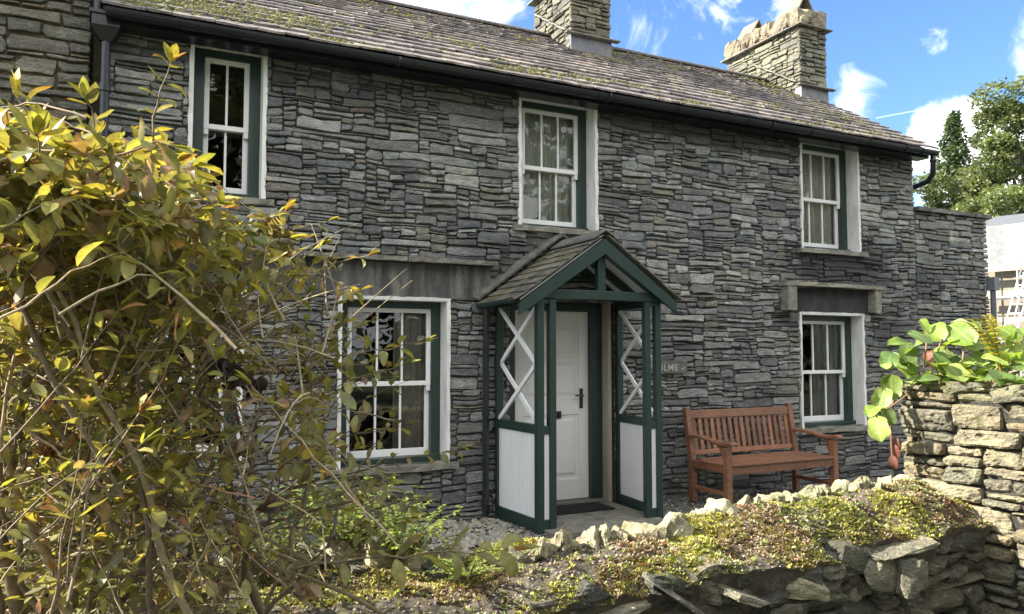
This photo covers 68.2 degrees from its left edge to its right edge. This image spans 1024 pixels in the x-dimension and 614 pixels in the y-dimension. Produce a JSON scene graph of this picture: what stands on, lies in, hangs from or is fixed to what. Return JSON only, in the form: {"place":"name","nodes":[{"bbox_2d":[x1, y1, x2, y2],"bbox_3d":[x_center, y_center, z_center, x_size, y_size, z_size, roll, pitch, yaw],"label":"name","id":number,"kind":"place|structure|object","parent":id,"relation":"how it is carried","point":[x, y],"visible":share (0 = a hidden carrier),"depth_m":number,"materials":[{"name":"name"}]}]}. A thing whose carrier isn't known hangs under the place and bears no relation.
{"place":"outdoors","nodes":[
{"label":"outdoors","id":0,"kind":"place"},
{"bbox_2d":[24,474,904,575],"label":"gravel path","id":1,"kind":"structure","parent":0,"point":[685,511],"depth_m":7.54,"materials":[{"name":"grey gravel"}]},
{"bbox_2d":[241,493,332,539],"bbox_3d":[-1.702,1.692,5.919,0.816,0.372,0.815,2,-4,-26],"label":"fern","id":2,"kind":"object","parent":1,"relation":"on","point":[256,504],"visible":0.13,"depth_m":5.88,"materials":[{"name":"green plant"}]},
{"bbox_2d":[267,517,536,555],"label":"pale cobbles","id":3,"kind":"object","parent":1,"relation":"on","point":[466,541],"visible":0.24,"depth_m":6.31,"materials":[{"name":"grey stone"}]},
{"bbox_2d":[544,502,662,537],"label":"paving","id":4,"kind":"structure","parent":1,"relation":"on","point":[577,524],"depth_m":6.78,"materials":[{"name":"stone"}]},
{"bbox_2d":[557,502,614,514],"bbox_3d":[0.618,1.919,7.210,0.660,0.019,0.325,2,-4,-26],"label":"doormat","id":5,"kind":"object","parent":4,"relation":"on","point":[579,508],"visible":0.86,"depth_m":7.19,"materials":[{"name":"rubber"}]},
{"bbox_2d":[682,403,843,503],"bbox_3d":[2.603,1.515,7.832,1.509,0.945,0.744,2,-4,-26],"label":"garden bench","id":6,"kind":"object","parent":1,"relation":"on","point":[728,465],"visible":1,"depth_m":7.88,"materials":[{"name":"brown wood"}]},
{"bbox_2d":[391,0,1023,211],"label":"sky","id":7,"kind":"structure","parent":0,"point":[903,66],"materials":[{"name":"blue"}]},
{"bbox_2d":[984,213,1023,377],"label":"scaffolded building","id":8,"kind":"structure","parent":0,"point":[1004,243],"depth_m":23.33,"materials":[{"name":"white paint"}]},
{"label":"ground","id":9,"kind":"structure","parent":0,"visible":0},
{"bbox_2d":[0,0,104,567],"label":"stone building","id":10,"kind":"structure","parent":9,"relation":"on","point":[55,45],"depth_m":5.61,"materials":[{"name":"stone"}]},
{"bbox_2d":[3,474,991,613],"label":"garden wall","id":11,"kind":"structure","parent":9,"relation":"on","point":[893,574],"depth_m":3.56,"materials":[{"name":"stone"}]},
{"bbox_2d":[182,498,351,582],"bbox_3d":[-1.128,1.047,3.394,0.664,0.349,0.777,-3,-4,38],"label":"leafy clump","id":12,"kind":"object","parent":11,"relation":"on","point":[266,577],"visible":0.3,"depth_m":3.37,"materials":[{"name":"green plant"}]},
{"bbox_2d":[0,41,540,613],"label":"shrub","id":13,"kind":"object","parent":11,"relation":"on","point":[102,239],"visible":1,"depth_m":1.93,"materials":[{"name":"green plant"}]},
{"bbox_2d":[268,475,427,547],"bbox_3d":[-0.872,1.050,3.764,0.816,0.387,0.800,-1,-3,11],"label":"young plant","id":14,"kind":"object","parent":11,"relation":"on","point":[347,537],"visible":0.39,"depth_m":3.71,"materials":[{"name":"green plant"}]},
{"bbox_2d":[338,494,462,564],"bbox_3d":[-0.543,1.059,3.581,0.572,0.306,0.669,2,-4,-26],"label":"leafy plant","id":15,"kind":"object","parent":11,"relation":"on","point":[398,535],"visible":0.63,"depth_m":3.53,"materials":[{"name":"green plant"}]},
{"bbox_2d":[407,531,542,581],"bbox_3d":[-0.168,1.125,3.325,0.613,0.148,0.585,0,-3,-2],"label":"plant","id":16,"kind":"object","parent":11,"relation":"on","point":[470,575],"visible":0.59,"depth_m":3.30,"materials":[{"name":"green plant"}]},
{"bbox_2d":[4,479,988,613],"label":"sedum","id":17,"kind":"object","parent":11,"relation":"on","point":[840,506],"visible":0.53,"depth_m":3.76,"materials":[{"name":"green plant"}]},
{"bbox_2d":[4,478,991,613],"bbox_3d":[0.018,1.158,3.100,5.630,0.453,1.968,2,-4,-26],"label":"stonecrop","id":18,"kind":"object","parent":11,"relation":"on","point":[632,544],"visible":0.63,"depth_m":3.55,"materials":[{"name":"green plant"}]},
{"bbox_2d":[28,480,988,613],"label":"wall chippings","id":19,"kind":"structure","parent":11,"relation":"on","point":[559,572],"depth_m":3.42,"materials":[{"name":"brown gravel"}]},
{"bbox_2d":[30,478,988,613],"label":"moss","id":20,"kind":"object","parent":11,"relation":"on","point":[684,554],"visible":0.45,"depth_m":3.55,"materials":[{"name":"green plant"}]},
{"bbox_2d":[89,0,939,554],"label":"stone cottage","id":21,"kind":"structure","parent":9,"relation":"on","point":[393,130],"depth_m":7.47,"materials":[{"name":"stone"}]},
{"bbox_2d":[106,292,249,476],"bbox_3d":[-2.646,0.575,6.015,1.075,1.429,0.343,2,-4,-26],"label":"window","id":22,"kind":"structure","parent":21,"relation":"in","point":[228,416],"depth_m":6.15,"materials":[{"name":"green paint"}]},
{"bbox_2d":[187,44,273,205],"bbox_3d":[-2.376,-1.513,6.291,0.745,1.348,0.299,2,-4,-26],"label":"window","id":23,"kind":"structure","parent":21,"relation":"in","point":[253,132],"depth_m":6.35,"materials":[{"name":"white paint"}]},
{"bbox_2d":[330,295,458,476],"bbox_3d":[-1.075,0.681,6.764,1.170,1.553,0.344,2,-4,-26],"label":"window","id":24,"kind":"structure","parent":21,"relation":"in","point":[436,384],"depth_m":6.90,"materials":[{"name":"white paint"}]},
{"bbox_2d":[392,313,424,448],"bbox_3d":[-0.916,0.719,7.062,0.403,1.495,0.054,2,-4,-26],"label":"curtain","id":25,"kind":"object","parent":21,"relation":"hanging from","point":[412,395],"visible":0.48,"depth_m":7.05,"materials":[{"name":"fabric"}]},
{"bbox_2d":[523,113,572,222],"bbox_3d":[0.335,-1.415,7.782,0.705,1.250,0.054,2,-4,-26],"label":"curtain","id":26,"kind":"object","parent":21,"relation":"hanging from","point":[532,158],"visible":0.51,"depth_m":7.79,"materials":[{"name":"fabric"}]},
{"bbox_2d":[515,310,588,499],"bbox_3d":[0.397,0.979,7.525,0.855,1.880,0.106,2,-4,-26],"label":"door","id":27,"kind":"structure","parent":21,"relation":"in","point":[571,327],"depth_m":7.62,"materials":[{"name":"beige paint"}]},
{"bbox_2d":[511,97,598,235],"bbox_3d":[0.422,-1.406,7.606,1.042,1.389,0.342,2,-4,-26],"label":"window","id":28,"kind":"structure","parent":21,"relation":"in","point":[584,175],"depth_m":7.73,"materials":[{"name":"white paint"}]},
{"bbox_2d":[651,360,686,373],"bbox_3d":[1.626,0.629,7.914,0.500,0.135,0.036,2,-4,-26],"label":"house sign","id":29,"kind":"object","parent":21,"relation":"attached to","point":[675,366],"visible":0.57,"depth_m":7.93,"materials":[{"name":"stone"}]},
{"bbox_2d":[802,154,834,244],"bbox_3d":[3.736,-1.330,9.412,0.828,1.270,0.054,2,-4,-26],"label":"curtain","id":30,"kind":"object","parent":21,"relation":"hanging from","point":[816,169],"visible":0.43,"depth_m":9.46,"materials":[{"name":"fabric"}]},
{"bbox_2d":[812,324,839,415],"bbox_3d":[3.932,0.815,9.387,0.528,1.365,0.054,2,-4,-26],"label":"curtain","id":31,"kind":"object","parent":21,"relation":"hanging from","point":[820,364],"visible":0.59,"depth_m":9.37,"materials":[{"name":"fabric"}]},
{"bbox_2d":[797,143,868,257],"bbox_3d":[3.809,-1.320,9.229,1.135,1.410,0.343,2,-4,-26],"label":"window","id":32,"kind":"structure","parent":21,"relation":"in","point":[846,205],"depth_m":9.39,"materials":[{"name":"green paint"}]},
{"bbox_2d":[798,311,867,433],"bbox_3d":[3.791,0.779,9.098,1.215,1.427,0.343,2,-4,-26],"label":"window","id":33,"kind":"structure","parent":21,"relation":"in","point":[852,391],"depth_m":9.26,"materials":[{"name":"green paint"}]},
{"bbox_2d":[912,170,978,210],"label":"broadleaf tree","id":34,"kind":"object","parent":9,"relation":"on","point":[933,193],"visible":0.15,"depth_m":45.75,"materials":[{"name":"green plant"}]},
{"bbox_2d":[924,109,980,208],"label":"conifer tree","id":35,"kind":"object","parent":9,"relation":"on","point":[953,156],"visible":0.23,"depth_m":50.35,"materials":[{"name":"green plant"}]},
{"bbox_2d":[913,206,999,374],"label":"outbuilding","id":36,"kind":"structure","parent":9,"relation":"on","point":[951,266],"depth_m":10.07,"materials":[{"name":"stone"}]},
{"bbox_2d":[898,380,1023,613],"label":"stone pier","id":37,"kind":"structure","parent":9,"relation":"on","point":[964,442],"depth_m":4.22,"materials":[{"name":"beige stone"}]},
{"bbox_2d":[863,318,1023,468],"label":"broad leaved plant","id":38,"kind":"object","parent":37,"relation":"on","point":[947,363],"visible":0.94,"depth_m":4.55,"materials":[{"name":"green plant"}]},
{"bbox_2d":[956,314,1010,371],"bbox_3d":[2.687,0.216,4.328,0.256,0.353,0.241,-1,-3,12],"label":"fern","id":39,"kind":"object","parent":37,"relation":"on","point":[996,346],"visible":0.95,"depth_m":4.30,"materials":[{"name":"yellow plant"}]},
{"bbox_2d":[946,161,1019,215],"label":"broadleaf tree","id":40,"kind":"object","parent":9,"relation":"on","point":[963,193],"visible":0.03,"depth_m":48.94,"materials":[{"name":"green plant"}]},
{"bbox_2d":[950,183,1023,220],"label":"broadleaf tree","id":41,"kind":"object","parent":9,"relation":"on","point":[1001,201],"visible":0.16,"depth_m":41.25,"materials":[{"name":"green plant"}]},
{"bbox_2d":[953,74,1023,213],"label":"broadleaf tree","id":42,"kind":"object","parent":9,"relation":"on","point":[1001,153],"visible":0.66,"depth_m":44.27,"materials":[{"name":"green plant"}]}
]}

